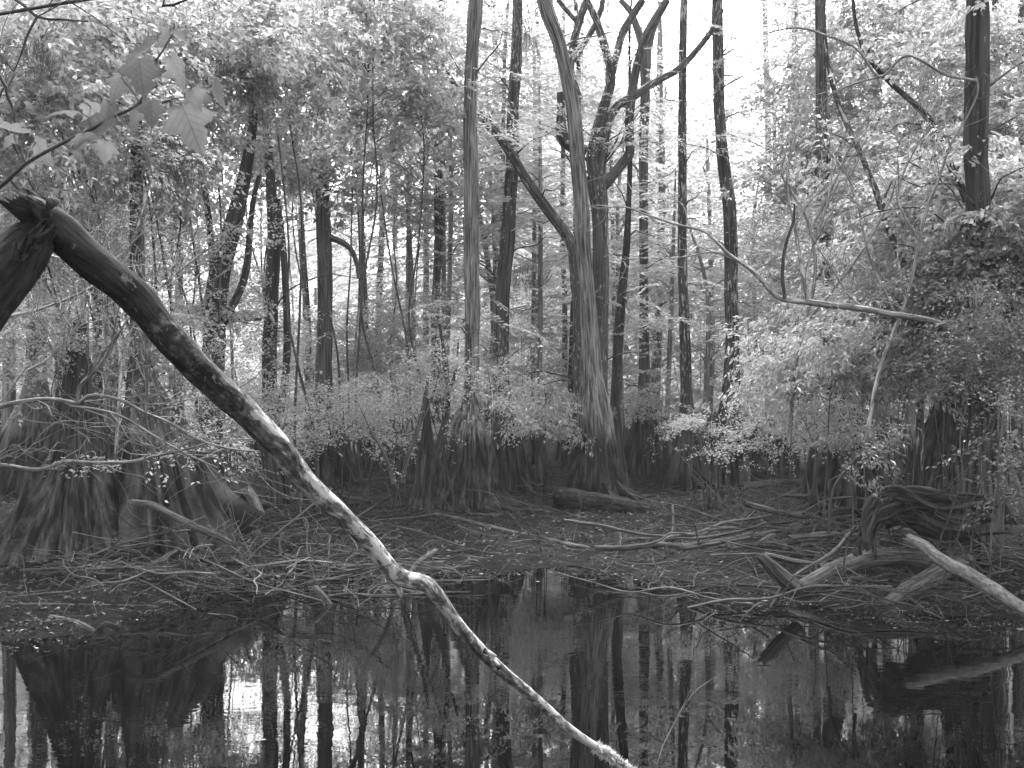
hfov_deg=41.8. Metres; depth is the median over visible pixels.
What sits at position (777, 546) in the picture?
fallen branch
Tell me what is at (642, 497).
fallen stick
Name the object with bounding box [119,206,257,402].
background tree
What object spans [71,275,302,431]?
background tree
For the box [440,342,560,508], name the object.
shrub
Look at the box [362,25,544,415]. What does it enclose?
young cypress
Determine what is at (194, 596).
fallen stick
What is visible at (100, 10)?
young tree
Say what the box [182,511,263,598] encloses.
fallen stick
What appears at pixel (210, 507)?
cypress tree
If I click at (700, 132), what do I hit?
background tree
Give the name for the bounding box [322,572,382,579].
fallen stick
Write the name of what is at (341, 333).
shrub
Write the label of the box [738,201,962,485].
bush
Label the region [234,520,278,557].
fallen stick
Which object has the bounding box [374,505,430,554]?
fallen stick
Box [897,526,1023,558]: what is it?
fallen stick
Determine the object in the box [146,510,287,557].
fallen stick
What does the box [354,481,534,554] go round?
fallen stick
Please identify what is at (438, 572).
fallen stick
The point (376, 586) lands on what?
fallen stick
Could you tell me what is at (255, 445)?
background tree
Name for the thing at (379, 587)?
fallen stick
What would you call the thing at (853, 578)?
fallen stick
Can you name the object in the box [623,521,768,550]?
fallen stick
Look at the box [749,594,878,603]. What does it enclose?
fallen stick
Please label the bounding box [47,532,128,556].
fallen stick
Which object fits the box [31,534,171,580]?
fallen stick
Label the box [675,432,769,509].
shrub
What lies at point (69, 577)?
fallen stick
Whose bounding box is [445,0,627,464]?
young cypress
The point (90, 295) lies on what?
background tree
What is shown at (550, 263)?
young cypress
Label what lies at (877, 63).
leaning trunk
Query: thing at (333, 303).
background tree
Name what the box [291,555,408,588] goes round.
fallen stick
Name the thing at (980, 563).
fallen stick
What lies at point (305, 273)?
slim tree
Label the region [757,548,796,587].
fallen stick
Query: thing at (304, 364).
shrub
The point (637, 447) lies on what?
cypress tree
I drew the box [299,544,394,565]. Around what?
fallen stick
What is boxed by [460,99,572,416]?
background tree
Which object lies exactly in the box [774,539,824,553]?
fallen stick
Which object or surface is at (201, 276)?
background tree
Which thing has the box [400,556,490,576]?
fallen stick
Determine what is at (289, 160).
young tree
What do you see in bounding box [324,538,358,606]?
fallen stick
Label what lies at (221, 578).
fallen stick
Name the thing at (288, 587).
fallen stick
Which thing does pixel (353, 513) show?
fallen stick
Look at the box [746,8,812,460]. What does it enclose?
slim tree
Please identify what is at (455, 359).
shrub
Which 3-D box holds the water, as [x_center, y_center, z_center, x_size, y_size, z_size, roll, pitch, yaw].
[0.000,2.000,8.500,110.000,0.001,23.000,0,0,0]
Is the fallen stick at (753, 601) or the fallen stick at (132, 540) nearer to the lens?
the fallen stick at (753, 601)
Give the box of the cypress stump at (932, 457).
[861,373,1023,524]
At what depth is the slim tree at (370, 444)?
25.93 m
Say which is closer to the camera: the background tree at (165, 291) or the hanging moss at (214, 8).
the hanging moss at (214, 8)
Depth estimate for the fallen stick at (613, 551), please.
15.15 m
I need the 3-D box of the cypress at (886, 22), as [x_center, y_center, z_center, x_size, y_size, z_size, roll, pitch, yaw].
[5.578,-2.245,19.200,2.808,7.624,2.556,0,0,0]
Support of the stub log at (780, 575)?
on the fallen stick at (858, 576)
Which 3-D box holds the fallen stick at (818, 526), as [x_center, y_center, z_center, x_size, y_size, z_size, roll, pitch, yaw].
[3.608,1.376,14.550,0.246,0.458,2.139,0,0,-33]
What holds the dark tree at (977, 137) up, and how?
on the ground
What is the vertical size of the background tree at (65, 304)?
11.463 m
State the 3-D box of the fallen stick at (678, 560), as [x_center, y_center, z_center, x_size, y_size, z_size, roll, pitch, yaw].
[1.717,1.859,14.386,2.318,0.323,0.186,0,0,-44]
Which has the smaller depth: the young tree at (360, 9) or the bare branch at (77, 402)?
the bare branch at (77, 402)
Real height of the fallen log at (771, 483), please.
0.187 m
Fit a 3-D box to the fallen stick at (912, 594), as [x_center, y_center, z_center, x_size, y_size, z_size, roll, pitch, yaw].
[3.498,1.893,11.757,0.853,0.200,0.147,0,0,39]
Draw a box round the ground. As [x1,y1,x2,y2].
[0,386,1023,640]
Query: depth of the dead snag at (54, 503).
13.36 m
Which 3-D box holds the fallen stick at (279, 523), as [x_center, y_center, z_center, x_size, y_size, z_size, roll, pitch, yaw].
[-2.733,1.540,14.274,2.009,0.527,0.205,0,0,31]
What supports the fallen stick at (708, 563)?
on the fallen stick at (657, 566)
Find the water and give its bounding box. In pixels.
[0,565,1023,767]
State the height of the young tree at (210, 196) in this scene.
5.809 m
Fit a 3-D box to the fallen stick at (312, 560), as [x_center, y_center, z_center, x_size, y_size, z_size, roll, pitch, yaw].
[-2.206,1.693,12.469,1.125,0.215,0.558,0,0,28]
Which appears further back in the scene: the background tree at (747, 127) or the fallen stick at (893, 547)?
the background tree at (747, 127)
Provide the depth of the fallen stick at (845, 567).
12.09 m
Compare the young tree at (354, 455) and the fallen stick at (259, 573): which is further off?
the young tree at (354, 455)
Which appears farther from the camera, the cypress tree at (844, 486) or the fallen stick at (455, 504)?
the cypress tree at (844, 486)
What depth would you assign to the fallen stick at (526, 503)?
17.60 m
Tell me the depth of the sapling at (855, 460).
11.89 m
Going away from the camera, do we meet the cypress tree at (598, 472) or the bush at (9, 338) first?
the bush at (9, 338)
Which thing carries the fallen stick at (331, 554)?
on the fallen stick
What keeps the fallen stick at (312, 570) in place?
on the water
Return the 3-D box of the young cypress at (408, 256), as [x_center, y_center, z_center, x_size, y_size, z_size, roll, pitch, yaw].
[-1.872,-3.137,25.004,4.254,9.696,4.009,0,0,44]
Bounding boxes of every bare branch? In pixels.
[0,0,251,133]
[0,94,347,613]
[0,141,218,379]
[0,368,283,525]
[738,0,976,164]
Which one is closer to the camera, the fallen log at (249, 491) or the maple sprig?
the maple sprig
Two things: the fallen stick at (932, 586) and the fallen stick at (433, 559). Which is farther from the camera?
the fallen stick at (433, 559)
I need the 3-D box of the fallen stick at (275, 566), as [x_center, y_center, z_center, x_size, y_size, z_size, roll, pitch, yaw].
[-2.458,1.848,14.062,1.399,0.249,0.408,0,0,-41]
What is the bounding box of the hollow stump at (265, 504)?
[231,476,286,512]
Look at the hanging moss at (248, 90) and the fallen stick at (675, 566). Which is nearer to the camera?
the fallen stick at (675, 566)
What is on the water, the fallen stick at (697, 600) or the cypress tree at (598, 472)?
the fallen stick at (697, 600)
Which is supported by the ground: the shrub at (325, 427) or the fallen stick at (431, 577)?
the shrub at (325, 427)
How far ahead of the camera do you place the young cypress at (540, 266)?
21.95 m
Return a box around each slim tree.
[1,2,88,428]
[9,0,199,435]
[26,102,90,407]
[65,3,190,457]
[165,0,215,415]
[280,5,422,427]
[295,3,429,457]
[333,2,457,465]
[336,10,412,450]
[380,0,569,451]
[395,0,498,456]
[428,0,544,429]
[428,0,546,432]
[511,0,660,470]
[524,0,678,443]
[531,0,654,460]
[591,0,729,396]
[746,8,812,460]
[751,0,960,426]
[755,39,874,494]
[864,1,900,469]
[888,0,954,481]
[930,0,964,317]
[991,0,1023,494]
[1011,1,1023,489]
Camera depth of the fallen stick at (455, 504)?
15.14 m
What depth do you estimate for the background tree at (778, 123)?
25.09 m
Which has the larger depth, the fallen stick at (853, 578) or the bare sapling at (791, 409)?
the bare sapling at (791, 409)
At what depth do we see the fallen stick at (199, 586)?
12.72 m
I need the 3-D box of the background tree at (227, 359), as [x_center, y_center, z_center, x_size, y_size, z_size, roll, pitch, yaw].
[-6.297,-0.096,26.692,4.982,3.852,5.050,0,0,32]
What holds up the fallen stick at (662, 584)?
in the water
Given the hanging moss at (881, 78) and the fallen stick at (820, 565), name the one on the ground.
the fallen stick at (820, 565)
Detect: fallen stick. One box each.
[0,540,103,586]
[0,547,120,570]
[0,561,166,572]
[2,553,99,597]
[11,552,138,596]
[16,536,108,572]
[19,561,141,581]
[27,548,95,569]
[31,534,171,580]
[34,530,161,556]
[35,566,95,589]
[40,556,173,568]
[42,536,121,589]
[46,558,215,574]
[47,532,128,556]
[58,474,208,566]
[58,551,123,586]
[69,504,217,560]
[74,532,256,574]
[75,546,159,584]
[77,540,169,554]
[81,561,244,580]
[82,566,166,588]
[91,528,197,563]
[93,561,210,579]
[94,546,364,586]
[101,487,199,598]
[102,555,198,580]
[103,526,191,536]
[108,532,224,549]
[110,549,266,568]
[111,511,270,559]
[112,510,248,586]
[120,465,254,583]
[120,574,177,596]
[123,574,236,617]
[125,542,176,580]
[125,555,351,592]
[126,558,209,571]
[136,488,332,584]
[136,558,227,610]
[146,507,275,557]
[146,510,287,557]
[148,563,305,587]
[153,563,228,589]
[154,544,223,566]
[157,563,303,597]
[164,560,280,590]
[174,522,321,600]
[175,520,238,561]
[175,562,195,589]
[178,555,263,591]
[178,582,212,602]
[181,561,247,600]
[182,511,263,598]
[182,553,284,565]
[191,539,286,551]
[192,550,284,566]
[195,509,387,560]
[209,555,332,576]
[210,540,364,607]
[220,559,327,576]
[222,552,332,569]
[225,548,354,598]
[228,472,304,562]
[228,539,408,577]
[231,522,294,576]
[231,534,348,579]
[231,546,334,591]
[231,558,292,594]
[232,541,332,552]
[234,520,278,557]
[234,529,408,550]
[236,541,365,559]
[236,564,364,578]
[237,539,333,553]
[238,542,395,560]
[239,541,363,560]
[240,512,323,546]
[246,513,351,559]
[247,510,304,538]
[248,520,279,534]
[252,578,294,602]
[255,579,426,597]
[257,549,427,567]
[258,453,370,571]
[258,529,398,585]
[258,567,280,582]
[259,545,358,583]
[263,523,381,545]
[264,545,299,559]
[264,562,294,594]
[265,529,352,578]
[267,498,389,593]
[271,541,406,567]
[275,538,407,571]
[277,495,309,573]
[278,532,296,580]
[278,563,469,570]
[282,539,392,589]
[285,524,469,554]
[285,546,311,575]
[288,512,343,604]
[290,560,458,579]
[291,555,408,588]
[297,495,391,557]
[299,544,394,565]
[299,548,433,568]
[305,518,345,553]
[309,568,475,590]
[310,568,389,586]
[319,543,386,608]
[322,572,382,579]
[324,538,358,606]
[326,496,375,551]
[327,584,470,596]
[328,534,330,575]
[335,508,454,525]
[336,579,423,592]
[338,454,509,561]
[341,536,480,606]
[341,538,486,558]
[344,465,391,499]
[344,535,412,568]
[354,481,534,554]
[360,559,433,603]
[367,548,410,593]
[368,559,518,592]
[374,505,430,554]
[383,558,479,593]
[396,557,518,595]
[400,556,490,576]
[403,508,468,567]
[403,562,466,575]
[412,545,529,556]
[421,546,447,574]
[430,486,510,545]
[458,525,525,537]
[459,488,628,520]
[490,492,584,537]
[506,549,765,584]
[511,480,748,564]
[531,504,636,543]
[536,573,752,595]
[546,558,779,580]
[555,483,636,521]
[557,572,752,604]
[563,549,698,598]
[573,525,633,568]
[581,514,667,530]
[582,506,694,532]
[594,552,774,593]
[601,534,731,578]
[603,533,626,571]
[603,562,713,610]
[607,483,693,518]
[609,445,742,526]
[616,590,781,605]
[617,501,797,532]
[618,503,857,538]
[622,498,668,511]
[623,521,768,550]
[623,573,761,585]
[628,538,731,573]
[630,578,742,608]
[637,519,823,584]
[645,505,674,564]
[646,549,797,591]
[647,534,765,590]
[648,522,704,559]
[648,532,764,553]
[649,557,741,584]
[650,492,837,555]
[651,555,738,570]
[652,523,725,556]
[652,531,741,578]
[656,564,716,600]
[662,493,780,518]
[662,544,752,597]
[667,568,710,587]
[668,555,911,604]
[670,445,851,551]
[680,508,749,539]
[688,575,909,607]
[691,514,756,574]
[697,521,955,578]
[700,525,856,623]
[704,544,944,578]
[706,535,774,552]
[710,553,883,570]
[715,591,783,611]
[718,581,848,601]
[719,533,892,559]
[722,508,778,552]
[731,503,878,574]
[733,492,855,529]
[736,576,935,611]
[746,490,816,529]
[747,533,895,612]
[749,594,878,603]
[750,525,885,545]
[751,484,858,519]
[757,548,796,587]
[766,545,932,562]
[769,531,811,552]
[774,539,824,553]
[774,542,865,572]
[775,510,916,533]
[779,531,887,581]
[782,529,1002,555]
[789,502,844,584]
[789,564,902,602]
[796,564,953,608]
[798,526,906,577]
[801,519,978,571]
[809,531,1021,563]
[809,538,967,588]
[814,548,843,590]
[815,582,892,596]
[818,573,900,601]
[825,564,860,603]
[832,601,913,608]
[833,528,1023,566]
[834,557,974,586]
[845,580,1006,607]
[850,588,924,600]
[853,567,923,580]
[870,588,954,613]
[877,544,920,614]
[877,583,943,618]
[878,531,910,547]
[884,576,1005,614]
[887,478,996,601]
[887,581,972,605]
[891,528,1023,556]
[891,573,976,588]
[893,526,1023,562]
[894,546,1010,565]
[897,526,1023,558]
[897,571,1023,583]
[903,542,1008,574]
[918,569,975,617]
[921,584,981,601]
[924,590,986,606]
[930,568,1005,597]
[932,581,968,585]
[943,585,1009,626]
[951,535,1012,612]
[961,582,1005,599]
[973,543,1015,574]
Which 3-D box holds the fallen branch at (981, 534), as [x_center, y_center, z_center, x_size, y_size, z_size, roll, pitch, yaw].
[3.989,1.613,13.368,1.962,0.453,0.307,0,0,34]
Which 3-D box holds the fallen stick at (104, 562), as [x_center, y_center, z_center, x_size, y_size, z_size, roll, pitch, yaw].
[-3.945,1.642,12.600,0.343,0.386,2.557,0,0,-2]
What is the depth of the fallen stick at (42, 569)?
12.37 m
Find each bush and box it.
[0,278,152,426]
[0,309,31,378]
[4,292,246,458]
[44,391,256,502]
[96,319,276,447]
[184,361,338,491]
[707,299,951,539]
[712,97,888,227]
[712,179,850,479]
[715,368,908,507]
[732,0,920,279]
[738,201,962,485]
[749,112,943,500]
[755,274,1016,548]
[770,28,990,430]
[772,43,1015,480]
[811,422,912,584]
[817,217,1023,553]
[824,129,1017,487]
[871,316,1023,556]
[879,0,1023,115]
[896,179,1023,552]
[905,260,1023,595]
[913,3,1023,484]
[923,138,1023,246]
[926,376,1023,588]
[996,320,1023,446]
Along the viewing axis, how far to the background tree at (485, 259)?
25.87 m
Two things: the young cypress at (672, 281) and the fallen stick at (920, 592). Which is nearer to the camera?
the fallen stick at (920, 592)
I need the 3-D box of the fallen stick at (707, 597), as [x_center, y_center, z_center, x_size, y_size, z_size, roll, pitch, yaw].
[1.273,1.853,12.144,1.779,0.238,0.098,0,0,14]
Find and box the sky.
[0,0,1017,380]
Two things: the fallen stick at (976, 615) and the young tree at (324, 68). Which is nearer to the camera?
the fallen stick at (976, 615)
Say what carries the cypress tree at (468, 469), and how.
on the ground
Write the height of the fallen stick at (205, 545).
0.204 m
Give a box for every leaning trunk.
[430,68,595,446]
[785,27,965,536]
[828,0,1023,424]
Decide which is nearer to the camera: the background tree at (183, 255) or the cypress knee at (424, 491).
the cypress knee at (424, 491)
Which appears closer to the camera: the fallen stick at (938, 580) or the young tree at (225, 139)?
the fallen stick at (938, 580)
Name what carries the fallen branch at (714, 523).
on the ground
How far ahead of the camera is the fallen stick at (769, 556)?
13.22 m
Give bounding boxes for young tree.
[0,0,170,393]
[0,0,183,413]
[0,0,239,415]
[0,57,254,381]
[0,152,155,442]
[1,172,243,465]
[10,18,274,419]
[48,135,236,284]
[81,0,321,488]
[93,169,304,425]
[128,13,309,470]
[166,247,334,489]
[171,77,356,478]
[174,0,358,418]
[192,0,393,513]
[208,91,361,420]
[226,183,384,390]
[240,94,460,432]
[265,0,470,499]
[288,4,445,464]
[298,21,513,467]
[329,155,499,463]
[459,296,572,461]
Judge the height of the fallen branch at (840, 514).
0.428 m
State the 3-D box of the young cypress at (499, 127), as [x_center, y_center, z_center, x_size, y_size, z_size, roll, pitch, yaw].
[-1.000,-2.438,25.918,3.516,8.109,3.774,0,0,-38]
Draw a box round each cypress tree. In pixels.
[0,1,63,498]
[85,0,294,581]
[288,0,371,486]
[383,0,546,515]
[443,0,564,495]
[478,0,656,500]
[569,0,713,474]
[654,0,759,490]
[668,0,814,489]
[782,0,892,509]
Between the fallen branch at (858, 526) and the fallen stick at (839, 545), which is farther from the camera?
the fallen branch at (858, 526)
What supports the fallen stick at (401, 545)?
on the ground
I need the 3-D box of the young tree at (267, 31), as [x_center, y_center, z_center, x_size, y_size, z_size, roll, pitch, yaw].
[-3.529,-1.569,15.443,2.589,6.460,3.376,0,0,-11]
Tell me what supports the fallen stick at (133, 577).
on the fallen stick at (145, 565)
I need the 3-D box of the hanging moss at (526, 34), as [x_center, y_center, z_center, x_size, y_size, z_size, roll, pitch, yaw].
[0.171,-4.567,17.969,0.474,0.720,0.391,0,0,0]
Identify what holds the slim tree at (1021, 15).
on the ground
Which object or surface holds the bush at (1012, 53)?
on the ground
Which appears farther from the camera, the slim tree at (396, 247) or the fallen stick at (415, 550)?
the slim tree at (396, 247)
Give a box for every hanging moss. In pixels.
[19,34,65,97]
[161,142,213,228]
[197,0,230,40]
[207,55,247,112]
[217,47,287,142]
[508,14,541,67]
[511,263,548,311]
[815,82,869,136]
[854,45,906,101]
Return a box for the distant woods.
[1,133,1010,417]
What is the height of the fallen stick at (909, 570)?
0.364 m
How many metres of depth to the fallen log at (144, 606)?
11.62 m
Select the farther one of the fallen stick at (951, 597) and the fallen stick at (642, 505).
the fallen stick at (642, 505)
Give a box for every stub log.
[311,585,331,604]
[757,552,803,597]
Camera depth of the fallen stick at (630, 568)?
13.71 m
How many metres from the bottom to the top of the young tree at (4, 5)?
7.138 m
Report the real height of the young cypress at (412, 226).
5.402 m
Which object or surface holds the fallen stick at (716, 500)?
on the ground
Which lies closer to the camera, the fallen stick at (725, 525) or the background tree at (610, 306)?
the fallen stick at (725, 525)
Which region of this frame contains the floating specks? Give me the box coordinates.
[0,569,1022,764]
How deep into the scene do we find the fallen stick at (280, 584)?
12.78 m
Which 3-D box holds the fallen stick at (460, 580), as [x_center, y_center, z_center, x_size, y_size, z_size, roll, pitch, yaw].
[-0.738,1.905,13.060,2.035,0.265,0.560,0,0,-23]
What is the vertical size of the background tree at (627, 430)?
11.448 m
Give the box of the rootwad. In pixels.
[825,475,1007,571]
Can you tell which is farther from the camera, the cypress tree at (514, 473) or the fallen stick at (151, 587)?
the cypress tree at (514, 473)
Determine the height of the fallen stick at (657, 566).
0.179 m
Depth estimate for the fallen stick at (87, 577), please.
11.77 m
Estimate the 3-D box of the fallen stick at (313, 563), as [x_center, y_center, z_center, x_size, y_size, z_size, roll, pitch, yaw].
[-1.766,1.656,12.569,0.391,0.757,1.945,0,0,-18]
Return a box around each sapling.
[0,84,268,453]
[347,387,407,483]
[399,346,473,482]
[431,324,483,456]
[735,65,941,444]
[798,55,1010,444]
[827,408,910,532]
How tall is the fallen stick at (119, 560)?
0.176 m
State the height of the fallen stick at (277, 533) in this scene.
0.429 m
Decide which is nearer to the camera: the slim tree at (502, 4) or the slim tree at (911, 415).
the slim tree at (911, 415)
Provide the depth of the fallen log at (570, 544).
16.35 m
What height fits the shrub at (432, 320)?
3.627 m
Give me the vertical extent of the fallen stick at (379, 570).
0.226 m
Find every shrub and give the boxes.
[225,316,315,430]
[259,326,385,426]
[263,371,434,507]
[278,303,439,477]
[319,371,469,504]
[336,262,482,479]
[369,337,498,513]
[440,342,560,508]
[486,376,601,498]
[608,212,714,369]
[611,200,764,423]
[621,384,703,482]
[655,399,751,506]
[673,260,822,458]
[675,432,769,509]
[688,217,844,478]
[688,223,791,359]
[708,358,821,475]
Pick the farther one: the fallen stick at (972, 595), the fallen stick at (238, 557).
the fallen stick at (238, 557)
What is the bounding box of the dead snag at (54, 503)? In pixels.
[0,322,172,567]
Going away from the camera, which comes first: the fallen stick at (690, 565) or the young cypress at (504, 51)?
the fallen stick at (690, 565)
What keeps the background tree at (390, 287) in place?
on the ground
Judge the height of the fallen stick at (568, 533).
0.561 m
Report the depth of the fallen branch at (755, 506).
15.25 m
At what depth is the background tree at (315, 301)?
30.06 m
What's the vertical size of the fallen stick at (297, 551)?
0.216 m
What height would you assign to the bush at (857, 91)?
6.631 m
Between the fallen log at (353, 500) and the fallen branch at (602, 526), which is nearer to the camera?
the fallen branch at (602, 526)
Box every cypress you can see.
[279,149,463,466]
[289,196,516,466]
[321,0,499,465]
[353,0,557,408]
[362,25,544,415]
[383,0,626,251]
[386,62,551,196]
[412,101,572,420]
[421,87,657,481]
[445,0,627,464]
[483,216,658,389]
[492,0,689,142]
[525,19,712,350]
[532,116,721,446]
[550,0,765,442]
[571,207,798,447]
[585,77,744,393]
[591,171,781,469]
[660,167,846,440]
[662,0,889,468]
[700,46,904,468]
[750,0,964,436]
[798,0,995,482]
[866,1,1017,188]
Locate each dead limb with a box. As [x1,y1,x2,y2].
[543,90,972,340]
[781,204,795,298]
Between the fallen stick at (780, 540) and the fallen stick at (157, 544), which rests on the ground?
the fallen stick at (780, 540)
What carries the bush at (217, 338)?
on the ground
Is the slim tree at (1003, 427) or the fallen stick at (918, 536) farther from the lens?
the slim tree at (1003, 427)
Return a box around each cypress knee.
[393,445,402,467]
[404,399,442,510]
[748,428,771,472]
[774,440,783,467]
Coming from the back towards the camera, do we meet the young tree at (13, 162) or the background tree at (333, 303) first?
the background tree at (333, 303)
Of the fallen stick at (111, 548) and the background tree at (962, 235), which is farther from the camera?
the background tree at (962, 235)
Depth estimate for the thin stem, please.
6.90 m
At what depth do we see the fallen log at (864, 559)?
12.69 m
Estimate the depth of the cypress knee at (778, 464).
24.49 m
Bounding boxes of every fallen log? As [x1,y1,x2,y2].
[1,602,158,607]
[48,614,95,630]
[128,499,234,545]
[241,485,263,511]
[251,529,261,568]
[290,492,372,504]
[321,560,445,567]
[434,512,589,549]
[622,541,742,551]
[681,525,816,545]
[737,479,801,487]
[756,508,862,542]
[785,548,933,598]
[880,554,974,602]
[902,533,1023,617]
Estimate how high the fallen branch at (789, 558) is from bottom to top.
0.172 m
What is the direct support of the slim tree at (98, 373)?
on the ground
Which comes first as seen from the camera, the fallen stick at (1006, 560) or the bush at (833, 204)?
the fallen stick at (1006, 560)
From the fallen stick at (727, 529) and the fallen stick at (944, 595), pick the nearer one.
the fallen stick at (944, 595)
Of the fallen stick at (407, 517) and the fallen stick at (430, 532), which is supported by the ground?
the fallen stick at (430, 532)
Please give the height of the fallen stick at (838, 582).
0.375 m
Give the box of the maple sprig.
[0,22,226,189]
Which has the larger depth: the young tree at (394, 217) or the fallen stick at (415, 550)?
the young tree at (394, 217)
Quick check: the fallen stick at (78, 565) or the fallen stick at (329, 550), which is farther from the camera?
the fallen stick at (329, 550)
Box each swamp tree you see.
[168,0,285,476]
[225,16,364,504]
[494,0,723,414]
[523,0,699,486]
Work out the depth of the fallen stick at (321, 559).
14.16 m
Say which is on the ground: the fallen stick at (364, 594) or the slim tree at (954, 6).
the slim tree at (954, 6)
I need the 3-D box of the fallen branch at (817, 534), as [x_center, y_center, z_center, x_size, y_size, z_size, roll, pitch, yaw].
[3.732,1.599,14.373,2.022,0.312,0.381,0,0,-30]
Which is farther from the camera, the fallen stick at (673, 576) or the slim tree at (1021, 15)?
the slim tree at (1021, 15)
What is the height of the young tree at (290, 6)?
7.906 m
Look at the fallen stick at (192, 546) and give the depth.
12.74 m
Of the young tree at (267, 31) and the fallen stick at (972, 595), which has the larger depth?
the young tree at (267, 31)
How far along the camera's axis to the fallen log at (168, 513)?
12.89 m
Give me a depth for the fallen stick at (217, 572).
12.88 m
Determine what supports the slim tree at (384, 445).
on the ground
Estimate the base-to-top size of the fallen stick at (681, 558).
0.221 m
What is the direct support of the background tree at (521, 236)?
on the ground
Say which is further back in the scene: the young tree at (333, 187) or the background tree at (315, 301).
the background tree at (315, 301)
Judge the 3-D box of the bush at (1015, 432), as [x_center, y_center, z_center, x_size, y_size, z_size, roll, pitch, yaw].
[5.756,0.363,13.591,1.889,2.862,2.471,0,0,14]
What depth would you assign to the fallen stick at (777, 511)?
15.10 m
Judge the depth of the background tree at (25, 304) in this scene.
33.12 m
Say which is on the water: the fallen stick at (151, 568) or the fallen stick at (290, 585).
the fallen stick at (290, 585)
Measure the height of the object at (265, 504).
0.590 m
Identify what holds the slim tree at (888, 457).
on the ground
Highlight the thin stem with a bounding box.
[657,655,750,763]
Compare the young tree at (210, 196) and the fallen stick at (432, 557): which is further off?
the young tree at (210, 196)
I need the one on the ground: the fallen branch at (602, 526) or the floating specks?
the fallen branch at (602, 526)
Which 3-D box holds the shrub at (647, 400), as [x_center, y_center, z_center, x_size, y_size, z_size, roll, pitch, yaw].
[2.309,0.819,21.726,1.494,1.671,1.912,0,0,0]
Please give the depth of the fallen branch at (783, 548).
14.23 m
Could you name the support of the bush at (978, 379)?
on the ground
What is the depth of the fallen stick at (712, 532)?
14.75 m
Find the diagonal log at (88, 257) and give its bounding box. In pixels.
[0,181,636,767]
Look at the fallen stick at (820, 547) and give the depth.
13.38 m
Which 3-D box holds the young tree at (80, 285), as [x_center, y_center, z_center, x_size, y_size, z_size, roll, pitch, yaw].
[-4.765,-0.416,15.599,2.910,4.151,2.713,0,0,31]
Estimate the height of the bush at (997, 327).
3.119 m
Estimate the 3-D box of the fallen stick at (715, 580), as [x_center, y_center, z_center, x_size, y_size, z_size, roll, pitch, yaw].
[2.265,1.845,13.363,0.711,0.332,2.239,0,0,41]
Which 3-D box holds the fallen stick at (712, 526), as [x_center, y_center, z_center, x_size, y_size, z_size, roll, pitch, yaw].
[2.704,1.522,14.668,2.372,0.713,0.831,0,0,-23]
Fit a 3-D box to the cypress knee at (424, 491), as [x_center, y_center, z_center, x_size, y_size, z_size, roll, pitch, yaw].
[-1.162,0.963,17.884,0.563,1.540,0.547,0,0,0]
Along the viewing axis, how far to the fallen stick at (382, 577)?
12.79 m
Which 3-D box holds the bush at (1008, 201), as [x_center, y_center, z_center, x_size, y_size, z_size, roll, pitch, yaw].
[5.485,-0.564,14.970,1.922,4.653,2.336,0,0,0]
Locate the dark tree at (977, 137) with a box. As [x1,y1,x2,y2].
[891,0,1023,560]
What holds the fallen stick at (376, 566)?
on the fallen stick at (446, 568)
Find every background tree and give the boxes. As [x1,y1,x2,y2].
[0,1,121,398]
[0,5,87,397]
[0,50,205,425]
[0,115,149,406]
[0,128,206,401]
[0,167,67,423]
[16,33,247,418]
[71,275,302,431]
[87,292,350,444]
[91,137,224,375]
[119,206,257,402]
[159,269,301,430]
[164,293,348,445]
[166,261,301,422]
[172,302,398,472]
[187,285,416,446]
[227,276,353,423]
[260,270,404,403]
[280,15,554,455]
[285,291,455,443]
[309,104,491,424]
[335,95,609,440]
[343,103,561,429]
[400,75,636,417]
[417,87,636,421]
[454,13,702,417]
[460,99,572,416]
[480,97,702,437]
[510,126,621,383]
[516,88,767,436]
[528,112,692,390]
[530,19,734,438]
[544,88,716,409]
[561,139,821,449]
[610,108,764,429]
[625,80,904,463]
[630,113,821,415]
[686,76,900,422]
[742,0,915,407]
[763,101,862,404]
[809,0,1015,409]
[820,66,1016,432]
[837,86,1008,428]
[849,0,1017,428]
[851,65,1017,445]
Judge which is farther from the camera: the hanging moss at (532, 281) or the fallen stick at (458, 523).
the hanging moss at (532, 281)
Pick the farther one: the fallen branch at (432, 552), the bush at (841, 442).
the fallen branch at (432, 552)
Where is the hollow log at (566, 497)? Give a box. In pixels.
[552,487,663,512]
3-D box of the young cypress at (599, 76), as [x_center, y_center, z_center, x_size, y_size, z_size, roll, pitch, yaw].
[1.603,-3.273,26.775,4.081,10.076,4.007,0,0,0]
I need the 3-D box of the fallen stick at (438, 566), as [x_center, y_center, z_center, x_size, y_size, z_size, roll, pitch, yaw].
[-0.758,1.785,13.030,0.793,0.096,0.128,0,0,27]
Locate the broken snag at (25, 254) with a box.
[0,217,56,331]
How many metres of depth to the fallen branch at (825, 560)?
12.98 m
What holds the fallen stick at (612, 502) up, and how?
on the ground
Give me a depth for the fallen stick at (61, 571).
12.52 m
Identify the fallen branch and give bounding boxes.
[408,548,438,571]
[562,508,750,537]
[595,502,773,550]
[653,487,801,549]
[695,496,848,530]
[707,507,807,533]
[742,496,865,528]
[742,531,907,548]
[758,450,1015,543]
[765,552,1017,570]
[778,528,853,566]
[780,511,860,550]
[782,510,861,523]
[787,525,934,546]
[799,504,870,525]
[814,530,1011,565]
[818,507,861,517]
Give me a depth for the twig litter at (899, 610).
14.15 m
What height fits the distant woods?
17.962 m
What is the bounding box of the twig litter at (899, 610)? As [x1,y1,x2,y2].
[0,474,1023,632]
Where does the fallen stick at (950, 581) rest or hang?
on the fallen log at (923, 581)

